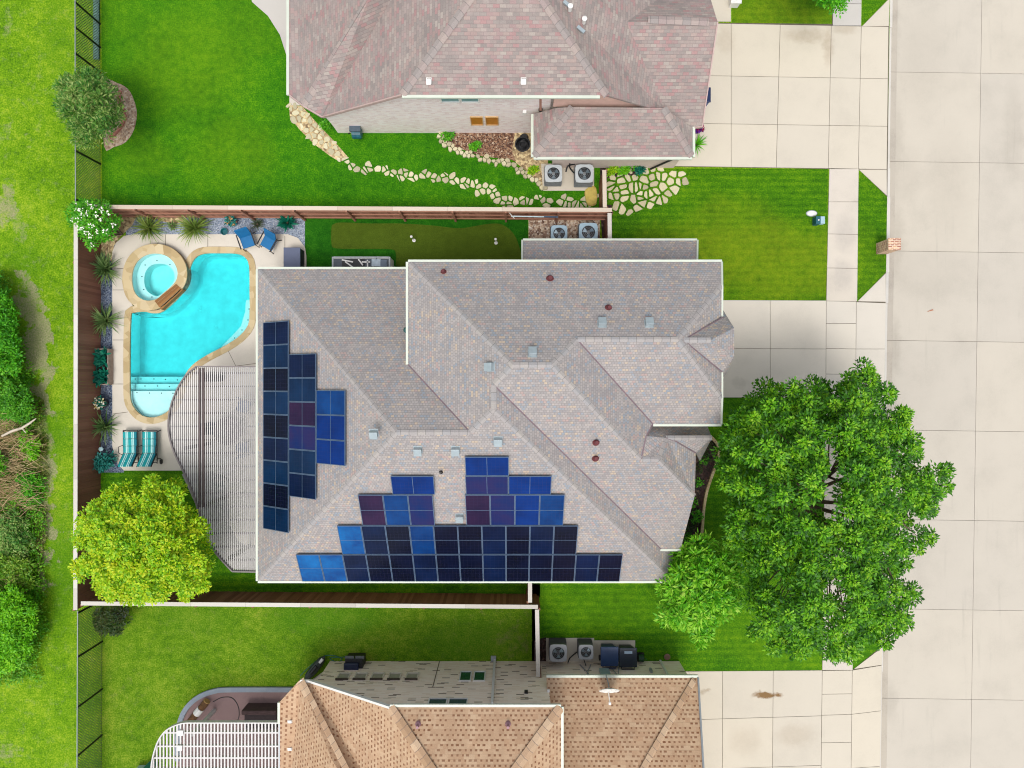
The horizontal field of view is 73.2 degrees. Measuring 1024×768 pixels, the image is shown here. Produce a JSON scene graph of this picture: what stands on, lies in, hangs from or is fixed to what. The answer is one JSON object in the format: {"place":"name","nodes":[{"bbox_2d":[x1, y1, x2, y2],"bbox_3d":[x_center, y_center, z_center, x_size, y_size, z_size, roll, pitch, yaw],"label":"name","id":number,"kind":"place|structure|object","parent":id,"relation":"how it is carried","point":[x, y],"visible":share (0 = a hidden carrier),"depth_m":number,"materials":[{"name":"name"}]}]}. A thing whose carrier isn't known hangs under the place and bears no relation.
{"place":"outdoors","nodes":[
{"label":"outdoors","id":0,"kind":"place"},
{"bbox_2d":[178,692,287,766],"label":"patio","id":1,"kind":"structure","parent":0,"point":[226,707],"depth_m":31.98,"materials":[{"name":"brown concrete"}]},
{"bbox_2d":[150,708,292,767],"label":"white pergola","id":2,"kind":"object","parent":1,"relation":"on","point":[195,731],"visible":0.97,"depth_m":29.48,"materials":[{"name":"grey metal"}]},
{"bbox_2d":[175,687,292,760],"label":"patio kerb","id":3,"kind":"structure","parent":1,"relation":"on","point":[190,703],"depth_m":31.89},
{"bbox_2d":[241,703,277,730],"bbox_3d":[-11.473,15.327,31.590,1.650,0.820,1.130,0,90,0],"label":"covered sofa","id":4,"kind":"object","parent":1,"relation":"on","point":[258,711],"visible":0.59,"depth_m":31.40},
{"bbox_2d":[252,0,285,51],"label":"side patio","id":5,"kind":"structure","parent":0,"point":[274,11],"depth_m":31.98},
{"bbox_2d":[101,599,534,767],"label":"lawn","id":6,"kind":"structure","parent":0,"point":[162,666],"depth_m":32.00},
{"bbox_2d":[76,605,102,767],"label":"chain link fence","id":7,"kind":"object","parent":6,"relation":"on","point":[90,686],"visible":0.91,"depth_m":30.97,"materials":[{"name":"black metal"}]},
{"bbox_2d":[91,606,132,636],"bbox_3d":[-18.111,10.698,31.302,2.164,1.445,1.812,0,90,0],"label":"dark shrub","id":8,"kind":"object","parent":6,"relation":"on","point":[111,629],"visible":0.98,"depth_m":30.94,"materials":[{"name":"green plant"}]},
{"bbox_2d":[101,0,599,207],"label":"lawn","id":9,"kind":"structure","parent":0,"point":[203,82],"depth_m":32.00,"materials":[{"name":"plant"}]},
{"bbox_2d":[103,79,136,150],"bbox_3d":[-18.187,-12.476,31.990,1.592,0.001,3.348,0,90,0],"label":"tree bed","id":10,"kind":"object","parent":9,"relation":"on","point":[124,134],"visible":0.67,"depth_m":31.99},
{"bbox_2d":[51,65,126,149],"bbox_3d":[-18.158,-11.948,29.892,3.900,4.280,3.995,0,90,0],"label":"olive tree","id":11,"kind":"object","parent":10,"relation":"on","point":[84,96],"visible":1,"depth_m":28.66,"materials":[{"name":"green plant"}]},
{"bbox_2d":[441,133,515,161],"bbox_3d":[-0.812,-10.783,31.991,4.962,0.001,1.716,0,90,0],"label":"mulch bed","id":12,"kind":"object","parent":9,"relation":"on","point":[497,145],"visible":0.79,"depth_m":31.99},
{"bbox_2d":[437,132,547,190],"bbox_3d":[-0.881,-10.308,31.931,5.662,0.138,0.772,23,90,0],"label":"stone edging","id":13,"kind":"object","parent":9,"relation":"on","point":[467,154],"visible":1,"depth_m":31.87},
{"bbox_2d":[286,103,598,207],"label":"flagstone path","id":14,"kind":"structure","parent":0,"point":[421,175],"depth_m":31.97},
{"bbox_2d":[0,0,889,767],"bbox_3d":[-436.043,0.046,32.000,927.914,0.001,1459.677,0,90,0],"label":"meadow","id":15,"kind":"structure","parent":0,"point":[38,194],"depth_m":32.00,"materials":[{"name":"plant"}]},
{"bbox_2d":[0,276,25,380],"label":"bush","id":16,"kind":"object","parent":15,"relation":"on","point":[8,339],"visible":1,"depth_m":30.66,"materials":[{"name":"green plant"}]},
{"bbox_2d":[0,508,35,564],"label":"bush","id":17,"kind":"object","parent":15,"relation":"on","point":[9,541],"visible":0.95,"depth_m":31.32,"materials":[{"name":"green plant"}]},
{"bbox_2d":[0,362,37,425],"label":"bush","id":18,"kind":"object","parent":15,"relation":"on","point":[8,397],"visible":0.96,"depth_m":30.98,"materials":[{"name":"green plant"}]},
{"bbox_2d":[0,549,37,592],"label":"bush","id":19,"kind":"object","parent":15,"relation":"on","point":[11,569],"visible":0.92,"depth_m":31.23,"materials":[{"name":"green plant"}]},
{"bbox_2d":[0,583,38,677],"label":"bush","id":20,"kind":"object","parent":15,"relation":"on","point":[9,634],"visible":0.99,"depth_m":30.48,"materials":[{"name":"green plant"}]},
{"bbox_2d":[0,270,50,688],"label":"undergrowth","id":21,"kind":"object","parent":15,"relation":"on","point":[15,675],"visible":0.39,"depth_m":31.68,"materials":[{"name":"green plant"}]},
{"bbox_2d":[0,400,54,530],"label":"dead brush","id":22,"kind":"object","parent":15,"relation":"on","point":[6,440],"visible":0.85,"depth_m":31.47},
{"bbox_2d":[9,398,50,594],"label":"weeds","id":23,"kind":"object","parent":15,"relation":"on","point":[39,411],"visible":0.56,"depth_m":31.81,"materials":[{"name":"green plant"}]},
{"bbox_2d":[12,470,48,508],"bbox_3d":[-22.210,4.865,31.636,1.692,1.007,1.891,0,90,0],"label":"bush","id":24,"kind":"object","parent":15,"relation":"on","point":[33,479],"visible":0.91,"depth_m":31.60,"materials":[{"name":"green plant"}]},
{"bbox_2d":[72,204,100,610],"bbox_3d":[-19.104,1.016,31.074,0.254,1.842,17.820,0,90,0],"label":"wooden fence","id":25,"kind":"object","parent":15,"relation":"on","point":[86,442],"visible":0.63,"depth_m":30.76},
{"bbox_2d":[74,0,100,203],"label":"chain link fence","id":26,"kind":"object","parent":15,"relation":"on","point":[93,67],"visible":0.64,"depth_m":31.04,"materials":[{"name":"black metal"}]},
{"bbox_2d":[101,245,123,472],"bbox_3d":[-18.574,-1.380,31.992,1.159,0.001,10.968,0,90,0],"label":"bed","id":27,"kind":"object","parent":15,"relation":"on","point":[106,338],"visible":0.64,"depth_m":31.99,"materials":[{"name":"gravel"}]},
{"bbox_2d":[92,346,112,387],"bbox_3d":[-18.779,-0.771,31.631,0.962,0.738,1.955,0,90,0],"label":"planter box","id":28,"kind":"object","parent":27,"relation":"on","point":[103,364],"visible":0.99,"depth_m":31.52,"materials":[{"name":"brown wood"}]},
{"bbox_2d":[101,217,135,261],"bbox_3d":[-18.249,-6.771,31.987,1.809,0.001,2.226,0,90,0],"label":"bed corner","id":29,"kind":"object","parent":15,"relation":"on","point":[107,247],"visible":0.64,"depth_m":31.99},
{"bbox_2d":[63,197,122,251],"bbox_3d":[-18.347,-7.180,30.559,2.197,2.922,2.792,-37,90,0],"label":"flowering shrub","id":30,"kind":"object","parent":29,"relation":"on","point":[80,217],"visible":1,"depth_m":29.80,"materials":[{"name":"green plant"}]},
{"bbox_2d":[112,234,305,569],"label":"pool deck","id":31,"kind":"structure","parent":15,"relation":"on","point":[243,353],"depth_m":31.98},
{"bbox_2d":[117,430,141,466],"bbox_3d":[-17.505,2.933,31.564,0.880,0.877,1.645,-1,90,0],"label":"sun lounger","id":32,"kind":"object","parent":31,"relation":"on","point":[130,454],"visible":0.94,"depth_m":31.61,"materials":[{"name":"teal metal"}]},
{"bbox_2d":[136,430,162,466],"bbox_3d":[-16.626,2.933,31.564,0.880,0.877,1.645,0,90,0],"label":"sun lounger","id":33,"kind":"object","parent":31,"relation":"on","point":[148,454],"visible":1,"depth_m":31.61,"materials":[{"name":"fabric"}]},
{"bbox_2d":[122,244,198,310],"bbox_3d":[-16.396,-4.910,32.315,2.990,1.370,3.062,0,90,0],"label":"spa tub","id":34,"kind":"object","parent":31,"relation":"in","point":[158,277],"visible":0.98,"depth_m":31.81,"materials":[{"name":"paint"}]},
{"bbox_2d":[123,247,255,423],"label":"swimming pool","id":35,"kind":"structure","parent":31,"relation":"in","point":[210,318],"depth_m":33.18,"materials":[{"name":"liquid"}]},
{"bbox_2d":[167,366,255,572],"bbox_3d":[-12.618,3.628,30.627,4.099,2.746,8.805,0,90,0],"label":"curved pergola","id":36,"kind":"object","parent":31,"relation":"on","point":[186,423],"visible":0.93,"depth_m":29.44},
{"bbox_2d":[182,471,254,569],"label":"patio gravel","id":37,"kind":"structure","parent":31,"relation":"on","point":[222,525],"depth_m":31.98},
{"bbox_2d":[126,217,304,245],"bbox_3d":[-13.751,-7.003,31.991,8.301,0.001,1.762,0,90,0],"label":"bed","id":38,"kind":"object","parent":15,"relation":"on","point":[216,225],"visible":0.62,"depth_m":31.99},
{"bbox_2d":[101,471,539,595],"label":"lawn","id":39,"kind":"structure","parent":15,"relation":"on","point":[223,577],"depth_m":32.00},
{"bbox_2d":[67,473,215,607],"bbox_3d":[-15.390,6.397,28.940,6.949,6.240,5.712,0,90,0],"label":"yellow tree","id":40,"kind":"object","parent":39,"relation":"on","point":[160,549],"visible":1,"depth_m":27.07,"materials":[{"name":"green plant"}]},
{"bbox_2d":[80,591,538,609],"bbox_3d":[-8.854,9.694,31.074,20.073,1.842,0.232,0,90,0],"label":"wooden fence","id":41,"kind":"object","parent":39,"relation":"on","point":[367,600],"visible":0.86,"depth_m":30.78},
{"bbox_2d":[84,205,612,222],"bbox_3d":[-7.258,-7.649,31.074,23.352,1.842,0.232,0,90,0],"label":"wooden fence","id":42,"kind":"object","parent":15,"relation":"on","point":[354,213],"visible":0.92,"depth_m":30.78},
{"bbox_2d":[305,214,527,266],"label":"turf","id":43,"kind":"structure","parent":15,"relation":"on","point":[320,251],"depth_m":32.00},
{"bbox_2d":[332,257,393,266],"bbox_3d":[-6.794,-5.285,31.428,2.630,1.125,0.910,0,90,0],"label":"outdoor kitchen","id":44,"kind":"object","parent":43,"relation":"on","point":[362,261],"visible":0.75,"depth_m":31.05,"materials":[{"name":"white paint"}]},
{"bbox_2d":[331,222,520,266],"bbox_3d":[-3.977,-5.988,31.988,8.827,0.001,3.003,0,90,0],"label":"putting green","id":45,"kind":"object","parent":43,"relation":"on","point":[431,242],"visible":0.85,"depth_m":31.99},
{"bbox_2d":[277,659,703,767],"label":"house","id":46,"kind":"structure","parent":15,"relation":"on","point":[445,714],"depth_m":28.16,"materials":[{"name":"beige"}]},
{"bbox_2d":[256,238,733,582],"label":"house","id":47,"kind":"structure","parent":15,"relation":"on","point":[587,374],"depth_m":25.99,"materials":[{"name":"grey"}]},
{"bbox_2d":[263,506,288,532],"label":"solar panel","id":48,"kind":"object","parent":47,"relation":"attached to","point":[275,519],"visible":1,"depth_m":28.38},
{"bbox_2d":[263,460,288,485],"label":"solar panel","id":49,"kind":"object","parent":47,"relation":"attached to","point":[275,472],"visible":1,"depth_m":28.38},
{"bbox_2d":[263,391,288,414],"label":"solar panel","id":50,"kind":"object","parent":47,"relation":"attached to","point":[276,402],"visible":1,"depth_m":28.38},
{"bbox_2d":[263,483,288,508],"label":"solar panel","id":51,"kind":"object","parent":47,"relation":"attached to","point":[276,495],"visible":1,"depth_m":28.38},
{"bbox_2d":[263,344,288,367],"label":"solar panel","id":52,"kind":"object","parent":47,"relation":"attached to","point":[275,356],"visible":1,"depth_m":28.38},
{"bbox_2d":[263,437,288,461],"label":"solar panel","id":53,"kind":"object","parent":47,"relation":"attached to","point":[275,449],"visible":1,"depth_m":28.38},
{"bbox_2d":[263,321,288,344],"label":"solar panel","id":54,"kind":"object","parent":47,"relation":"attached to","point":[275,333],"visible":1,"depth_m":28.38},
{"bbox_2d":[263,368,288,390],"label":"solar panel","id":55,"kind":"object","parent":47,"relation":"attached to","point":[275,379],"visible":1,"depth_m":28.38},
{"bbox_2d":[263,414,288,438],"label":"solar panel","id":56,"kind":"object","parent":47,"relation":"attached to","point":[275,426],"visible":1,"depth_m":28.38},
{"bbox_2d":[289,354,315,377],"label":"solar panel","id":57,"kind":"object","parent":47,"relation":"attached to","point":[302,365],"visible":1,"depth_m":27.48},
{"bbox_2d":[289,378,315,401],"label":"solar panel","id":58,"kind":"object","parent":47,"relation":"attached to","point":[302,389],"visible":1,"depth_m":27.48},
{"bbox_2d":[289,473,315,499],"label":"solar panel","id":59,"kind":"object","parent":47,"relation":"attached to","point":[302,485],"visible":1,"depth_m":27.48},
{"bbox_2d":[289,449,315,474],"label":"solar panel","id":60,"kind":"object","parent":47,"relation":"attached to","point":[302,461],"visible":1,"depth_m":27.48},
{"bbox_2d":[289,425,315,450],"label":"solar panel","id":61,"kind":"object","parent":47,"relation":"attached to","point":[302,437],"visible":1,"depth_m":27.48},
{"bbox_2d":[289,402,315,425],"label":"solar panel","id":62,"kind":"object","parent":47,"relation":"attached to","point":[302,413],"visible":1,"depth_m":27.48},
{"bbox_2d":[296,554,324,581],"bbox_3d":[-8.363,7.639,28.636,0.943,0.042,1.613,0,124,0],"label":"solar panel","id":63,"kind":"object","parent":47,"relation":"attached to","point":[310,567],"visible":1,"depth_m":28.60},
{"bbox_2d":[316,390,345,414],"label":"solar panel","id":64,"kind":"object","parent":47,"relation":"attached to","point":[330,402],"visible":1,"depth_m":26.55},
{"bbox_2d":[316,439,345,465],"bbox_3d":[-6.989,2.632,26.588,1.613,0.042,0.945,0,90,34],"label":"solar panel","id":65,"kind":"object","parent":47,"relation":"attached to","point":[331,452],"visible":1,"depth_m":26.55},
{"bbox_2d":[316,415,345,440],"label":"solar panel","id":66,"kind":"object","parent":47,"relation":"attached to","point":[330,427],"visible":1,"depth_m":26.55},
{"bbox_2d":[319,554,346,581],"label":"solar panel","id":67,"kind":"object","parent":47,"relation":"attached to","point":[333,567],"visible":1,"depth_m":28.60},
{"bbox_2d":[337,525,365,553],"bbox_3d":[-6.452,6.270,27.723,0.943,0.042,1.613,0,124,0],"label":"solar panel","id":68,"kind":"object","parent":47,"relation":"attached to","point":[351,539],"visible":1,"depth_m":27.69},
{"bbox_2d":[343,554,369,581],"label":"solar panel","id":69,"kind":"object","parent":47,"relation":"attached to","point":[356,567],"visible":1,"depth_m":28.60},
{"bbox_2d":[358,494,386,524],"bbox_3d":[-5.423,4.902,26.811,0.943,0.042,1.613,0,124,0],"label":"solar panel","id":70,"kind":"object","parent":47,"relation":"attached to","point":[372,510],"visible":1,"depth_m":26.78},
{"bbox_2d":[361,525,388,553],"bbox_3d":[-5.497,6.270,27.723,0.943,0.042,1.613,0,124,0],"label":"solar panel","id":71,"kind":"object","parent":47,"relation":"attached to","point":[375,539],"visible":1,"depth_m":27.69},
{"bbox_2d":[366,554,392,581],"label":"solar panel","id":72,"kind":"object","parent":47,"relation":"attached to","point":[379,567],"visible":1,"depth_m":28.60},
{"bbox_2d":[383,494,410,524],"bbox_3d":[-4.468,4.902,26.811,0.943,0.042,1.613,0,124,0],"label":"solar panel","id":73,"kind":"object","parent":47,"relation":"attached to","point":[396,507],"visible":1,"depth_m":26.78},
{"bbox_2d":[385,525,411,553],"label":"solar panel","id":74,"kind":"object","parent":47,"relation":"attached to","point":[398,539],"visible":1,"depth_m":27.69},
{"bbox_2d":[389,554,414,581],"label":"solar panel","id":75,"kind":"object","parent":47,"relation":"attached to","point":[402,567],"visible":1,"depth_m":28.60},
{"bbox_2d":[390,476,434,493],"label":"solar panel","id":76,"kind":"object","parent":47,"relation":"attached to","point":[412,484],"visible":1,"depth_m":26.06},
{"bbox_2d":[408,494,434,524],"bbox_3d":[-3.513,4.902,26.811,0.943,0.042,1.613,0,124,0],"label":"solar panel","id":77,"kind":"object","parent":47,"relation":"attached to","point":[421,508],"visible":1,"depth_m":26.78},
{"bbox_2d":[409,525,435,553],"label":"solar panel","id":78,"kind":"object","parent":47,"relation":"attached to","point":[422,539],"visible":1,"depth_m":27.69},
{"bbox_2d":[413,554,437,581],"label":"solar panel","id":79,"kind":"object","parent":47,"relation":"attached to","point":[425,567],"visible":1,"depth_m":28.60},
{"bbox_2d":[433,525,458,553],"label":"solar panel","id":80,"kind":"object","parent":47,"relation":"attached to","point":[446,538],"visible":1,"depth_m":27.69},
{"bbox_2d":[436,554,460,581],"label":"solar panel","id":81,"kind":"object","parent":47,"relation":"attached to","point":[448,567],"visible":1,"depth_m":28.60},
{"bbox_2d":[458,525,481,553],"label":"solar panel","id":82,"kind":"object","parent":47,"relation":"attached to","point":[470,539],"visible":1,"depth_m":27.69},
{"bbox_2d":[459,554,482,581],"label":"solar panel","id":83,"kind":"object","parent":47,"relation":"attached to","point":[471,567],"visible":1,"depth_m":28.60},
{"bbox_2d":[465,494,489,524],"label":"solar panel","id":84,"kind":"object","parent":47,"relation":"attached to","point":[477,509],"visible":1,"depth_m":26.78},
{"bbox_2d":[465,476,507,493],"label":"solar panel","id":85,"kind":"object","parent":47,"relation":"attached to","point":[486,484],"visible":1,"depth_m":26.06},
{"bbox_2d":[465,456,508,475],"bbox_3d":[-0.927,3.048,25.574,1.613,0.042,0.908,0,124,0],"label":"solar panel","id":86,"kind":"object","parent":47,"relation":"attached to","point":[486,465],"visible":1,"depth_m":25.54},
{"bbox_2d":[482,525,505,553],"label":"solar panel","id":87,"kind":"object","parent":47,"relation":"attached to","point":[493,539],"visible":1,"depth_m":27.69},
{"bbox_2d":[483,554,505,581],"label":"solar panel","id":88,"kind":"object","parent":47,"relation":"attached to","point":[494,567],"visible":1,"depth_m":28.60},
{"bbox_2d":[490,494,514,524],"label":"solar panel","id":89,"kind":"object","parent":47,"relation":"attached to","point":[502,509],"visible":1,"depth_m":26.78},
{"bbox_2d":[506,554,528,581],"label":"solar panel","id":90,"kind":"object","parent":47,"relation":"attached to","point":[517,567],"visible":1,"depth_m":28.61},
{"bbox_2d":[506,525,529,553],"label":"solar panel","id":91,"kind":"object","parent":47,"relation":"attached to","point":[517,539],"visible":1,"depth_m":27.69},
{"bbox_2d":[515,494,539,524],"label":"solar panel","id":92,"kind":"object","parent":47,"relation":"attached to","point":[526,509],"visible":1,"depth_m":26.78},
{"bbox_2d":[509,476,551,493],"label":"solar panel","id":93,"kind":"object","parent":47,"relation":"attached to","point":[529,484],"visible":1,"depth_m":26.06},
{"bbox_2d":[529,554,552,581],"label":"solar panel","id":94,"kind":"object","parent":47,"relation":"attached to","point":[540,567],"visible":1,"depth_m":28.60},
{"bbox_2d":[530,525,553,553],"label":"solar panel","id":95,"kind":"object","parent":47,"relation":"attached to","point":[541,539],"visible":1,"depth_m":27.69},
{"bbox_2d":[539,494,564,524],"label":"solar panel","id":96,"kind":"object","parent":47,"relation":"attached to","point":[551,511],"visible":1,"depth_m":26.78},
{"bbox_2d":[552,554,575,581],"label":"solar panel","id":97,"kind":"object","parent":47,"relation":"attached to","point":[563,567],"visible":1,"depth_m":28.60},
{"bbox_2d":[553,525,577,553],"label":"solar panel","id":98,"kind":"object","parent":47,"relation":"attached to","point":[565,540],"visible":1,"depth_m":27.69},
{"bbox_2d":[574,554,598,581],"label":"solar panel","id":99,"kind":"object","parent":47,"relation":"attached to","point":[586,567],"visible":1,"depth_m":28.60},
{"bbox_2d":[597,554,622,581],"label":"solar panel","id":100,"kind":"object","parent":47,"relation":"attached to","point":[609,567],"visible":1,"depth_m":28.60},
{"bbox_2d":[286,0,717,169],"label":"house","id":101,"kind":"structure","parent":15,"relation":"on","point":[603,83],"depth_m":27.59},
{"bbox_2d":[529,220,599,237],"bbox_3d":[2.423,-6.794,31.991,3.316,0.001,2.272,0,90,0],"label":"rock bed","id":102,"kind":"object","parent":15,"relation":"on","point":[539,228],"visible":0.17,"depth_m":31.99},
{"bbox_2d":[532,397,824,670],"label":"lawn side","id":103,"kind":"structure","parent":15,"relation":"on","point":[610,611],"depth_m":32.00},
{"bbox_2d":[653,527,745,650],"bbox_3d":[8.028,8.699,29.627,4.232,4.774,4.848,27,90,0],"label":"tree","id":104,"kind":"object","parent":103,"relation":"on","point":[701,562],"visible":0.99,"depth_m":28.35,"materials":[{"name":"green plant"}]},
{"bbox_2d":[710,356,956,665],"bbox_3d":[12.509,4.986,27.174,10.065,9.788,12.115,0,90,0],"label":"shade tree","id":105,"kind":"object","parent":103,"relation":"on","point":[867,586],"visible":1,"depth_m":24.27,"materials":[{"name":"green plant"}]},
{"bbox_2d":[682,440,716,550],"bbox_3d":[8.579,5.207,31.991,1.130,0.001,5.737,11,90,0],"label":"front bed","id":106,"kind":"object","parent":15,"relation":"on","point":[704,475],"visible":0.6,"depth_m":31.99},
{"bbox_2d":[607,169,827,300],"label":"lawn front","id":107,"kind":"structure","parent":15,"relation":"on","point":[758,234],"depth_m":32.00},
{"bbox_2d":[607,168,688,215],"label":"flagstone walk","id":108,"kind":"structure","parent":107,"relation":"on","point":[662,187],"depth_m":31.97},
{"bbox_2d":[732,0,831,23],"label":"lawn top","id":109,"kind":"structure","parent":15,"relation":"on","point":[783,11],"depth_m":32.00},
{"bbox_2d":[857,170,886,301],"bbox_3d":[16.696,-6.875,31.996,1.391,0.001,6.145,0,90,0],"label":"lawn strip","id":110,"kind":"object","parent":15,"relation":"on","point":[872,222],"visible":1,"depth_m":32.00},
{"bbox_2d":[889,72,1016,699],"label":"street base","id":111,"kind":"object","parent":15,"relation":"on","point":[958,341],"depth_m":32.16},
{"bbox_2d":[881,0,897,767],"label":"gutter pan","id":112,"kind":"object","parent":111,"relation":"on","point":[890,333],"visible":0.57,"depth_m":32.12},
{"bbox_2d":[675,0,889,195],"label":"driveway","id":113,"kind":"structure","parent":0,"point":[740,106],"depth_m":31.97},
{"bbox_2d":[685,648,881,767],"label":"driveway","id":114,"kind":"structure","parent":0,"point":[777,700],"depth_m":31.97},
{"bbox_2d":[723,273,885,414],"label":"driveway","id":115,"kind":"structure","parent":0,"point":[788,339],"depth_m":31.97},
{"bbox_2d":[822,169,858,669],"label":"sidewalk","id":116,"kind":"structure","parent":0,"point":[842,254],"depth_m":31.97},
{"bbox_2d":[886,0,1023,767],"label":"street","id":117,"kind":"structure","parent":0,"point":[956,663],"depth_m":32.12,"materials":[{"name":"concrete"}]},
{"label":"ground","id":118,"kind":"structure","parent":0,"visible":0},
{"bbox_2d":[880,0,892,767],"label":"kerb","id":119,"kind":"structure","parent":118,"relation":"on","point":[888,206],"depth_m":32.09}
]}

